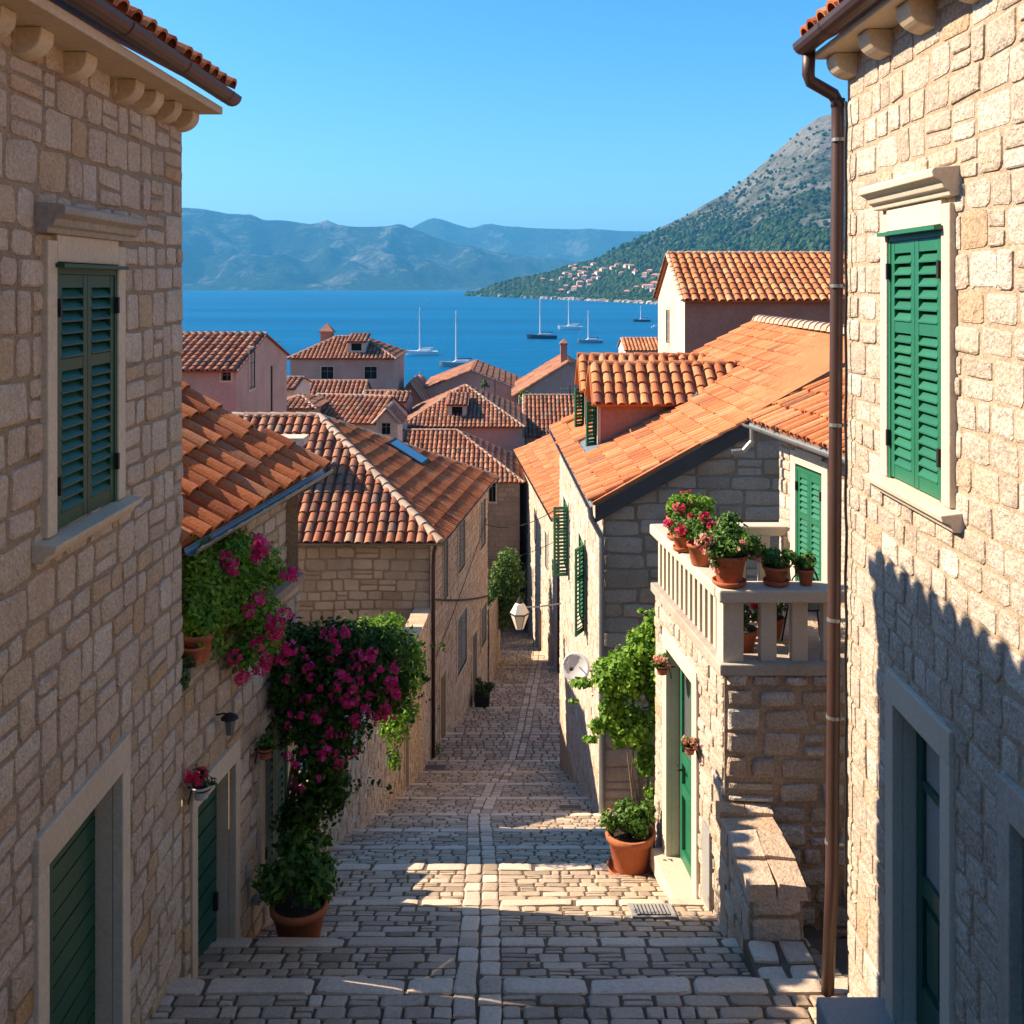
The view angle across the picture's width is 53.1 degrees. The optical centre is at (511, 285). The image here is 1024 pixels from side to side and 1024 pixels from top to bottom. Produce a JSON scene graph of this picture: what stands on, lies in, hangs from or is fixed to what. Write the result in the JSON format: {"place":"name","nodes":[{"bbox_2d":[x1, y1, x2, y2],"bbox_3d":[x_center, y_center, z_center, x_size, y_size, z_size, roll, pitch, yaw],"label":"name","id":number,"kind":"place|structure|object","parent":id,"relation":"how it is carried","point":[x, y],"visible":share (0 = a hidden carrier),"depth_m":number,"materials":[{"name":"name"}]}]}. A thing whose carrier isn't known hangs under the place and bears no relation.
{"place":"outdoors","nodes":[
{"label":"outdoors","id":0,"kind":"place"},
{"bbox_2d":[182,208,577,289],"bbox_3d":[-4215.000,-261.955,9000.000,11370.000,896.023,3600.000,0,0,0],"label":"mountain","id":1,"kind":"structure","parent":0,"point":[223,251],"depth_m":8346.42,"materials":[{"name":"blue stone"}]},
{"bbox_2d":[182,290,657,387],"bbox_3d":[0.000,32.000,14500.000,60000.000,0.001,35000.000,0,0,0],"label":"sea","id":2,"kind":"structure","parent":0,"point":[493,331],"depth_m":946.15,"materials":[{"name":"liquid"}]},
{"bbox_2d":[406,307,437,354],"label":"sailboat","id":3,"kind":"object","parent":2,"relation":"on","point":[421,351],"visible":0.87,"depth_m":473.19,"materials":[{"name":"white"}]},
{"bbox_2d":[439,311,475,366],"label":"sailboat","id":4,"kind":"object","parent":2,"relation":"on","point":[456,363],"visible":0.68,"depth_m":403.44,"materials":[{"name":"grey"}]},
{"bbox_2d":[527,300,556,338],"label":"sailboat","id":5,"kind":"object","parent":2,"relation":"on","point":[544,335],"visible":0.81,"depth_m":617.98,"materials":[{"name":"blue"}]},
{"bbox_2d":[558,300,582,328],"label":"sailboat","id":6,"kind":"object","parent":2,"relation":"on","point":[568,326],"visible":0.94,"depth_m":751.45,"materials":[{"name":"white"}]},
{"bbox_2d":[577,311,602,342],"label":"sailboat","id":7,"kind":"object","parent":2,"relation":"on","point":[591,340],"visible":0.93,"depth_m":572.04,"materials":[{"name":"grey"}]},
{"bbox_2d":[633,306,649,321],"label":"sailboat","id":8,"kind":"object","parent":2,"relation":"on","point":[640,320],"visible":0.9,"depth_m":913.21,"materials":[{"name":"blue"}]},
{"bbox_2d":[112,638,846,1013],"bbox_3d":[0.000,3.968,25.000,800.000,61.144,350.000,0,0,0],"label":"ground","id":9,"kind":"structure","parent":0,"point":[228,902],"depth_m":7.58,"materials":[{"name":"grey stone"}]},
{"bbox_2d":[182,331,290,412],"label":"house","id":10,"kind":"structure","parent":9,"relation":"on","point":[239,371],"depth_m":40.11,"materials":[{"name":"pink paint"}]},
{"bbox_2d":[219,372,232,382],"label":"window","id":11,"kind":"structure","parent":10,"relation":"in","point":[224,377],"depth_m":37.98,"materials":[{"name":"stone"}]},
{"bbox_2d":[247,346,255,392],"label":"window","id":12,"kind":"structure","parent":10,"relation":"in","point":[249,349],"depth_m":40.19,"materials":[{"name":"stone"}]},
{"bbox_2d":[179,381,332,977],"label":"house","id":13,"kind":"structure","parent":9,"relation":"on","point":[240,472],"depth_m":8.89,"materials":[{"name":"stone"}]},
{"bbox_2d":[180,645,204,697],"bbox_3d":[-2.452,2.934,7.806,0.166,0.348,0.276,0,0,13],"label":"flower pot","id":14,"kind":"object","parent":13,"relation":"on","point":[193,657],"visible":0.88,"depth_m":7.79,"materials":[{"name":"ceramic"}]},
{"bbox_2d":[184,766,216,804],"bbox_3d":[-2.379,3.805,7.787,0.242,0.313,0.224,0,0,-36],"label":"wall pot","id":15,"kind":"object","parent":13,"relation":"attached to","point":[200,787],"depth_m":7.76,"materials":[{"name":"ceramic"}]},
{"bbox_2d":[198,786,217,957],"bbox_3d":[-2.548,5.145,8.345,0.080,2.170,0.730,0,0,7],"label":"door","id":16,"kind":"structure","parent":13,"relation":"in","point":[207,811],"depth_m":8.49,"materials":[{"name":"teal paint"}]},
{"bbox_2d":[216,712,238,735],"bbox_3d":[-2.322,3.572,8.353,0.178,0.178,0.139,0,0,-22],"label":"wall lantern","id":17,"kind":"object","parent":13,"relation":"attached to","point":[228,719],"depth_m":8.33,"materials":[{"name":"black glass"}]},
{"bbox_2d":[182,528,302,685],"bbox_3d":[-2.267,2.586,8.522,0.978,1.354,1.407,0,0,-18],"label":"bougainvillea","id":18,"kind":"object","parent":13,"relation":"on","point":[231,598],"visible":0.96,"depth_m":8.33,"materials":[{"name":"plant"}]},
{"bbox_2d":[254,733,277,763],"bbox_3d":[-2.215,4.140,9.154,0.259,0.277,0.157,0,0,0],"label":"wall pot","id":19,"kind":"object","parent":13,"relation":"attached to","point":[265,748],"depth_m":9.12,"materials":[{"name":"ceramic"}]},
{"bbox_2d":[253,705,290,905],"bbox_3d":[-2.258,4.747,9.665,0.248,1.627,0.960,0,0,7],"label":"window","id":20,"kind":"structure","parent":13,"relation":"in","point":[274,772],"depth_m":9.54,"materials":[{"name":"stone"}]},
{"bbox_2d":[265,609,445,848],"bbox_3d":[-1.529,4.405,9.827,1.738,2.496,1.491,0,0,0],"label":"bougainvillea","id":21,"kind":"object","parent":13,"relation":"attached to","point":[323,698],"visible":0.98,"depth_m":9.48,"materials":[{"name":"green plant"}]},
{"bbox_2d":[287,376,312,396],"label":"house","id":22,"kind":"structure","parent":9,"relation":"on","point":[296,385],"depth_m":65.74,"materials":[{"name":"beige paint"}]},
{"bbox_2d":[287,393,329,412],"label":"house","id":23,"kind":"structure","parent":9,"relation":"on","point":[306,403],"depth_m":56.98,"materials":[{"name":"orange tile"}]},
{"bbox_2d":[309,379,371,394],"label":"house","id":24,"kind":"structure","parent":9,"relation":"on","point":[349,386],"depth_m":75.52,"materials":[{"name":"orange paint"}]},
{"bbox_2d":[287,323,407,389],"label":"house","id":25,"kind":"structure","parent":9,"relation":"on","point":[378,364],"depth_m":84.15,"materials":[{"name":"pink paint"}]},
{"bbox_2d":[320,366,333,379],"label":"window","id":26,"kind":"structure","parent":25,"relation":"in","point":[326,372],"depth_m":84.15,"materials":[{"name":"glass"}]},
{"bbox_2d":[364,366,377,379],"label":"window","id":27,"kind":"structure","parent":25,"relation":"in","point":[370,372],"depth_m":84.15,"materials":[{"name":"glass"}]},
{"bbox_2d":[316,393,410,432],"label":"house","id":28,"kind":"structure","parent":9,"relation":"on","point":[362,410],"depth_m":58.56,"materials":[{"name":"orange tile"}]},
{"bbox_2d":[299,608,430,855],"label":"garden wall","id":29,"kind":"structure","parent":9,"relation":"on","point":[364,806],"depth_m":18.81,"materials":[{"name":"stone"}]},
{"bbox_2d":[350,611,429,771],"bbox_3d":[-1.687,5.451,12.856,1.713,2.723,1.037,0,0,33],"label":"shrub","id":30,"kind":"object","parent":29,"relation":"on","point":[396,725],"visible":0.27,"depth_m":12.49,"materials":[{"name":"green plant"}]},
{"bbox_2d":[232,412,498,758],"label":"corner house","id":31,"kind":"structure","parent":9,"relation":"on","point":[390,524],"depth_m":30.64,"materials":[{"name":"tile"}]},
{"bbox_2d":[442,539,448,604],"bbox_3d":[-2.104,8.575,30.927,0.220,1.870,0.848,0,0,8],"label":"window","id":32,"kind":"structure","parent":31,"relation":"in","point":[445,549],"depth_m":31.05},
{"bbox_2d":[436,518,486,656],"bbox_3d":[-1.561,9.651,33.690,0.022,2.122,8.505,0,0,8],"label":"wire","id":33,"kind":"object","parent":31,"relation":"attached to","point":[462,588],"visible":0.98,"depth_m":33.23,"materials":[{"name":"grey metal"}]},
{"bbox_2d":[457,518,465,576],"bbox_3d":[-1.736,8.325,33.393,0.220,1.970,1.251,0,0,8],"label":"window","id":34,"kind":"structure","parent":31,"relation":"in","point":[461,530],"depth_m":33.51,"materials":[{"name":"glass"}]},
{"bbox_2d":[435,595,488,600],"bbox_3d":[-1.569,10.231,33.639,0.057,2.712,9.216,0,0,8],"label":"wire","id":35,"kind":"object","parent":31,"relation":"attached to","point":[460,599],"visible":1,"depth_m":32.75,"materials":[{"name":"grey metal"}]},
{"bbox_2d":[456,602,467,681],"bbox_3d":[-1.725,11.600,33.471,0.220,2.000,1.762,0,0,8],"label":"window","id":36,"kind":"structure","parent":31,"relation":"in","point":[462,620],"depth_m":33.46,"materials":[{"name":"glass"}]},
{"bbox_2d":[479,495,485,551],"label":"window","id":37,"kind":"structure","parent":31,"relation":"in","point":[482,510],"depth_m":37.32,"materials":[{"name":"glass"}]},
{"bbox_2d":[480,598,486,652],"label":"window","id":38,"kind":"structure","parent":31,"relation":"in","point":[483,610],"depth_m":37.54,"materials":[{"name":"glass"}]},
{"bbox_2d":[362,389,395,394],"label":"house","id":39,"kind":"structure","parent":9,"relation":"on","point":[376,392],"depth_m":71.58,"materials":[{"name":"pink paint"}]},
{"bbox_2d":[371,401,406,440],"bbox_3d":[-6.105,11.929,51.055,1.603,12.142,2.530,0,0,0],"label":"dormer","id":40,"kind":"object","parent":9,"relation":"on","point":[390,419],"depth_m":50.00,"materials":[{"name":"beige paint"}]},
{"bbox_2d":[380,422,391,435],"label":"window","id":41,"kind":"structure","parent":40,"relation":"in","point":[385,427],"depth_m":50.12,"materials":[{"name":"stone"}]},
{"bbox_2d":[385,390,413,414],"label":"house","id":42,"kind":"structure","parent":9,"relation":"on","point":[403,397],"depth_m":67.38,"materials":[{"name":"orange tile"}]},
{"bbox_2d":[403,375,430,405],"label":"house","id":43,"kind":"structure","parent":9,"relation":"on","point":[415,385],"depth_m":88.00,"materials":[{"name":"tile"}]},
{"bbox_2d":[402,428,525,637],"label":"house","id":44,"kind":"structure","parent":9,"relation":"on","point":[503,491],"depth_m":54.63,"materials":[{"name":"orange tile"}]},
{"bbox_2d":[488,483,496,502],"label":"window","id":45,"kind":"structure","parent":44,"relation":"in","point":[492,492],"depth_m":54.14,"materials":[{"name":"glass"}]},
{"bbox_2d":[407,384,526,451],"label":"house","id":46,"kind":"structure","parent":9,"relation":"on","point":[487,416],"depth_m":62.98,"materials":[{"name":"orange tile"}]},
{"bbox_2d":[424,359,521,402],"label":"house","id":47,"kind":"structure","parent":9,"relation":"on","point":[474,373],"depth_m":92.00,"materials":[{"name":"pink paint"}]},
{"bbox_2d":[418,371,426,384],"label":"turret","id":48,"kind":"object","parent":47,"relation":"attached to","point":[423,379],"visible":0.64,"depth_m":94.71,"materials":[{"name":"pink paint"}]},
{"bbox_2d":[480,379,489,390],"bbox_3d":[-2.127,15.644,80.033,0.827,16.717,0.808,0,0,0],"label":"tree","id":49,"kind":"object","parent":9,"relation":"on","point":[484,384],"visible":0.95,"depth_m":79.95,"materials":[{"name":"green plant"}]},
{"bbox_2d":[489,596,499,681],"bbox_3d":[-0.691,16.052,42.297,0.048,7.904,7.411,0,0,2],"label":"yard wall","id":50,"kind":"structure","parent":9,"relation":"on","point":[494,645],"depth_m":41.16,"materials":[{"name":"stone"}]},
{"bbox_2d":[518,389,530,402],"bbox_3d":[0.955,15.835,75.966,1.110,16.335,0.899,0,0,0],"label":"tree","id":51,"kind":"object","parent":9,"relation":"on","point":[521,394],"visible":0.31,"depth_m":75.87,"materials":[{"name":"green plant"}]},
{"bbox_2d":[513,433,559,672],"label":"street house","id":52,"kind":"structure","parent":9,"relation":"on","point":[538,460],"depth_m":49.60,"materials":[{"name":"stone"}]},
{"bbox_2d":[525,483,527,519],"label":"window","id":53,"kind":"structure","parent":52,"relation":"in","point":[526,489],"depth_m":54.92,"materials":[{"name":"stone"}]},
{"bbox_2d":[531,563,533,601],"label":"window","id":54,"kind":"structure","parent":52,"relation":"in","point":[532,569],"depth_m":51.96,"materials":[{"name":"stone"}]},
{"bbox_2d":[534,505,536,545],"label":"window","id":55,"kind":"structure","parent":52,"relation":"in","point":[535,510],"depth_m":50.62,"materials":[{"name":"stone"}]},
{"bbox_2d":[545,528,548,573],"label":"window","id":56,"kind":"structure","parent":52,"relation":"in","point":[546,534],"depth_m":46.18,"materials":[{"name":"stone"}]},
{"bbox_2d":[511,339,579,446],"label":"house","id":57,"kind":"structure","parent":9,"relation":"on","point":[554,375],"depth_m":86.00,"materials":[{"name":"orange tile"}]},
{"bbox_2d":[522,394,580,444],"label":"house","id":58,"kind":"structure","parent":9,"relation":"on","point":[542,412],"depth_m":67.61,"materials":[{"name":"pink paint"}]},
{"bbox_2d":[560,386,573,400],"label":"antenna","id":59,"kind":"object","parent":58,"relation":"on","point":[569,388],"visible":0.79,"depth_m":59.99,"materials":[{"name":"grey metal"}]},
{"bbox_2d":[547,314,847,825],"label":"street house","id":60,"kind":"structure","parent":9,"relation":"on","point":[639,439],"depth_m":19.79,"materials":[{"name":"tile"}]},
{"bbox_2d":[486,506,559,527],"bbox_3d":[0.151,7.300,32.347,0.022,3.022,11.125,0,0,-12],"label":"wire","id":61,"kind":"object","parent":60,"relation":"attached to","point":[523,524],"visible":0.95,"depth_m":31.46,"materials":[{"name":"grey metal"}]},
{"bbox_2d":[509,596,560,630],"bbox_3d":[0.577,8.315,26.392,0.504,0.850,1.602,0,0,44],"label":"street lantern","id":62,"kind":"object","parent":60,"relation":"attached to","point":[519,613],"visible":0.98,"depth_m":25.90,"materials":[{"name":"white glass"}]},
{"bbox_2d":[563,490,569,579],"bbox_3d":[1.417,6.075,25.060,0.220,1.850,1.440,0,0,-2],"label":"window","id":63,"kind":"structure","parent":60,"relation":"in","point":[565,500],"depth_m":24.80,"materials":[{"name":"stone"}]},
{"bbox_2d":[562,652,590,680],"bbox_3d":[1.260,7.303,19.501,0.592,0.533,0.454,0,0,0],"label":"satellite dish","id":64,"kind":"object","parent":60,"relation":"attached to","point":[574,664],"visible":0.96,"depth_m":19.64,"materials":[{"name":"grey metal"}]},
{"bbox_2d":[578,526,585,635],"bbox_3d":[1.549,6.125,21.382,0.220,1.950,1.200,0,0,-2],"label":"window","id":65,"kind":"structure","parent":60,"relation":"in","point":[581,540],"depth_m":21.47,"materials":[{"name":"stone"}]},
{"bbox_2d":[650,522,847,938],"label":"terrace building","id":66,"kind":"structure","parent":9,"relation":"on","point":[754,722],"depth_m":9.53,"materials":[{"name":"stone"}]},
{"bbox_2d":[567,607,655,857],"bbox_3d":[1.271,5.388,12.486,1.218,2.990,0.728,0,0,0],"label":"vine","id":67,"kind":"object","parent":66,"relation":"attached to","point":[617,673],"visible":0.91,"depth_m":12.34,"materials":[{"name":"green plant"}]},
{"bbox_2d":[650,652,674,678],"bbox_3d":[1.659,4.178,11.239,0.283,0.296,0.221,0,0,-17],"label":"wall pot","id":68,"kind":"object","parent":66,"relation":"attached to","point":[660,663],"depth_m":11.21,"materials":[{"name":"ceramic"}]},
{"bbox_2d":[663,502,693,552],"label":"geranium","id":69,"kind":"object","parent":66,"relation":"on","point":[680,544],"visible":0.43,"depth_m":10.78,"materials":[{"name":"plant"}]},
{"bbox_2d":[665,494,692,540],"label":"geranium","id":70,"kind":"object","parent":66,"relation":"on","point":[669,508],"visible":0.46,"depth_m":11.31,"materials":[{"name":"plant"}]},
{"bbox_2d":[675,667,691,877],"bbox_3d":[1.921,5.210,10.949,0.121,2.300,0.980,0,0,-6],"label":"door","id":71,"kind":"structure","parent":66,"relation":"in","point":[684,769],"depth_m":11.31,"materials":[{"name":"green paint"}]},
{"bbox_2d":[680,736,698,758],"bbox_3d":[1.781,4.603,10.220,0.199,0.266,0.192,0,0,29],"label":"wall pot","id":72,"kind":"object","parent":66,"relation":"attached to","point":[690,745],"depth_m":10.20,"materials":[{"name":"ceramic"}]},
{"bbox_2d":[671,489,716,518],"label":"geranium","id":73,"kind":"object","parent":66,"relation":"on","point":[700,503],"visible":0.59,"depth_m":11.50,"materials":[{"name":"plant"}]},
{"bbox_2d":[670,508,718,566],"bbox_3d":[1.870,2.524,10.300,0.492,0.561,0.480,0,0,38],"label":"geranium","id":74,"kind":"object","parent":66,"relation":"on","point":[691,525],"visible":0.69,"depth_m":10.23,"materials":[{"name":"plant"}]},
{"bbox_2d":[694,510,768,588],"bbox_3d":[2.054,2.469,9.616,0.652,0.671,0.516,0,0,31],"label":"geranium","id":75,"kind":"object","parent":66,"relation":"on","point":[732,547],"visible":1,"depth_m":9.51,"materials":[{"name":"plant"}]},
{"bbox_2d":[744,603,757,653],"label":"geranium","id":76,"kind":"object","parent":66,"relation":"on","point":[750,632],"visible":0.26,"depth_m":9.92,"materials":[{"name":"ceramic"}]},
{"bbox_2d":[747,603,785,638],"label":"geranium","id":77,"kind":"object","parent":66,"relation":"on","point":[780,617],"visible":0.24,"depth_m":10.33,"materials":[{"name":"plant"}]},
{"bbox_2d":[758,546,798,587],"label":"potted plant","id":78,"kind":"object","parent":66,"relation":"on","point":[775,566],"visible":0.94,"depth_m":9.55,"materials":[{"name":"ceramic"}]},
{"bbox_2d":[792,550,816,585],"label":"geranium","id":79,"kind":"object","parent":66,"relation":"on","point":[804,569],"visible":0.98,"depth_m":9.58,"materials":[{"name":"plant"}]},
{"bbox_2d":[652,251,847,352],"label":"house","id":80,"kind":"structure","parent":9,"relation":"on","point":[704,297],"depth_m":35.82,"materials":[{"name":"tile"}]},
{"bbox_2d":[666,308,669,345],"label":"window","id":81,"kind":"structure","parent":80,"relation":"in","point":[667,309],"depth_m":38.71,"materials":[{"name":"stone"}]},
{"bbox_2d":[715,801,808,953],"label":"wall","id":82,"kind":"structure","parent":9,"relation":"on","point":[763,892],"depth_m":8.59,"materials":[{"name":"stone"}]},
{"bbox_2d":[731,367,847,630],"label":"terrace side house","id":83,"kind":"structure","parent":9,"relation":"on","point":[796,425],"depth_m":11.47,"materials":[{"name":"tile"}]},
{"bbox_2d":[790,447,828,580],"bbox_3d":[3.364,2.674,11.394,0.175,1.652,0.948,0,0,-9],"label":"shuttered door","id":84,"kind":"structure","parent":83,"relation":"in","point":[809,471],"depth_m":11.36,"materials":[{"name":"wood"}]},
{"bbox_2d":[112,627,847,1023],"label":"street","id":85,"kind":"structure","parent":0,"point":[482,885],"depth_m":9.31,"materials":[{"name":"beige stone"}]},
{"bbox_2d":[0,0,241,1023],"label":"stone house","id":86,"kind":"structure","parent":85,"relation":"on","point":[97,119],"depth_m":6.06,"materials":[{"name":"beige stone"}]},
{"bbox_2d":[50,808,94,1023],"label":"door","id":87,"kind":"structure","parent":86,"relation":"in","point":[72,872],"depth_m":6.14,"materials":[{"name":"green paint"}]},
{"bbox_2d":[32,201,147,563],"bbox_3d":[-2.498,0.503,5.966,0.324,1.894,1.272,0,0,0],"label":"window","id":88,"kind":"structure","parent":86,"relation":"in","point":[83,313],"depth_m":5.89,"materials":[{"name":"wood"}]},
{"bbox_2d":[250,822,342,937],"bbox_3d":[-1.896,5.270,8.980,0.743,1.059,0.653,0,0,-26],"label":"shrub","id":89,"kind":"object","parent":85,"relation":"on","point":[296,888],"visible":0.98,"depth_m":8.91,"materials":[{"name":"green plant"}]},
{"bbox_2d":[424,765,447,770],"bbox_3d":[-2.018,12.662,26.900,0.650,0.297,0.800,0,0,0],"label":"drain grate","id":90,"kind":"object","parent":85,"relation":"on","point":[436,767],"visible":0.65,"depth_m":26.78,"materials":[{"name":"grey metal"}]},
{"bbox_2d":[474,676,495,707],"bbox_3d":[-0.920,13.944,35.017,0.752,1.119,0.676,0,0,0],"label":"planter","id":91,"kind":"object","parent":85,"relation":"on","point":[482,691],"visible":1,"depth_m":34.81,"materials":[{"name":"grey metal"}]},
{"bbox_2d":[487,547,527,631],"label":"tree","id":92,"kind":"object","parent":85,"relation":"on","point":[506,594],"visible":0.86,"depth_m":44.58,"materials":[{"name":"green plant"}]},
{"bbox_2d":[556,805,583,810],"bbox_3d":[1.088,9.797,19.200,0.500,0.174,0.400,0,0,0],"label":"drain grate","id":93,"kind":"object","parent":85,"relation":"on","point":[570,807],"visible":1,"depth_m":19.14,"materials":[{"name":"grey metal"}]},
{"bbox_2d":[598,796,656,876],"bbox_3d":[1.318,6.281,11.752,0.687,0.836,0.582,0,0,0],"label":"potted plant","id":94,"kind":"object","parent":85,"relation":"on","point":[630,832],"visible":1,"depth_m":11.63,"materials":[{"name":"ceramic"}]},
{"bbox_2d":[628,903,676,919],"bbox_3d":[1.353,6.058,9.900,0.420,0.173,0.420,0,0,0],"label":"drain grate","id":95,"kind":"object","parent":85,"relation":"on","point":[654,911],"visible":0.94,"depth_m":9.85,"materials":[{"name":"grey metal"}]},
{"bbox_2d":[743,940,820,978],"bbox_3d":[2.110,5.511,7.770,0.500,0.578,0.940,0,0,0],"label":"flagstone patch","id":96,"kind":"object","parent":85,"relation":"on","point":[775,959],"visible":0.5,"depth_m":7.97,"materials":[{"name":"grey stone"}]},
{"bbox_2d":[816,997,896,1023],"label":"step block","id":97,"kind":"structure","parent":85,"relation":"on","point":[851,1010],"depth_m":6.45,"materials":[{"name":"grey stone"}]},
{"bbox_2d":[792,0,1023,1023],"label":"stone house","id":98,"kind":"structure","parent":85,"relation":"on","point":[927,121],"depth_m":5.92,"materials":[{"name":"beige stone"}]},
{"bbox_2d":[859,165,964,532],"bbox_3d":[2.398,0.331,6.034,0.324,1.957,1.218,0,0,0],"label":"window","id":99,"kind":"structure","parent":98,"relation":"in","point":[919,294],"depth_m":5.96,"materials":[{"name":"wood"}]},
{"bbox_2d":[916,731,939,1023],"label":"door","id":100,"kind":"structure","parent":98,"relation":"in","point":[927,760],"depth_m":6.21,"materials":[{"name":"teal paint"}]},
{"bbox_2d":[120,0,847,230],"label":"sky","id":101,"kind":"structure","parent":0,"point":[617,115],"materials":[{"name":"blue"}]},
{"bbox_2d":[412,218,650,261],"bbox_3d":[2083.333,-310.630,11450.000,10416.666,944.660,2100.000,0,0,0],"label":"farthest mountain","id":102,"kind":"structure","parent":0,"point":[578,245],"depth_m":11533.76,"materials":[{"name":"blue stone"}]},
{"bbox_2d":[617,337,657,352],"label":"house","id":103,"kind":"structure","parent":0,"point":[637,344],"depth_m":111.50,"materials":[{"name":"orange tile"}]},
{"bbox_2d":[621,114,847,250],"bbox_3d":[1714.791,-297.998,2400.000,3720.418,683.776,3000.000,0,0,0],"label":"mountain","id":104,"kind":"structure","parent":0,"point":[804,150],"depth_m":2635.65,"materials":[{"name":"grey stone"}]},
{"bbox_2d":[480,294,657,303],"bbox_3d":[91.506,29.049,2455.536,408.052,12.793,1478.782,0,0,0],"label":"shore rocks","id":105,"kind":"object","parent":104,"relation":"on","point":[602,299],"visible":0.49,"depth_m":2156.85,"materials":[{"name":"beige stone"}]},
{"bbox_2d":[464,125,847,301],"bbox_3d":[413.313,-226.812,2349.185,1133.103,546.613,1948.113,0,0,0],"label":"woodland","id":106,"kind":"object","parent":104,"relation":"on","point":[612,285],"visible":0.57,"depth_m":2473.92,"materials":[{"name":"green plant"}]},
{"bbox_2d":[781,563,818,640],"bbox_3d":[2.900,3.156,10.100,0.421,0.812,0.423,0,0,0],"label":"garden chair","id":107,"kind":"object","parent":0,"point":[813,607],"visible":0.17,"depth_m":10.23,"materials":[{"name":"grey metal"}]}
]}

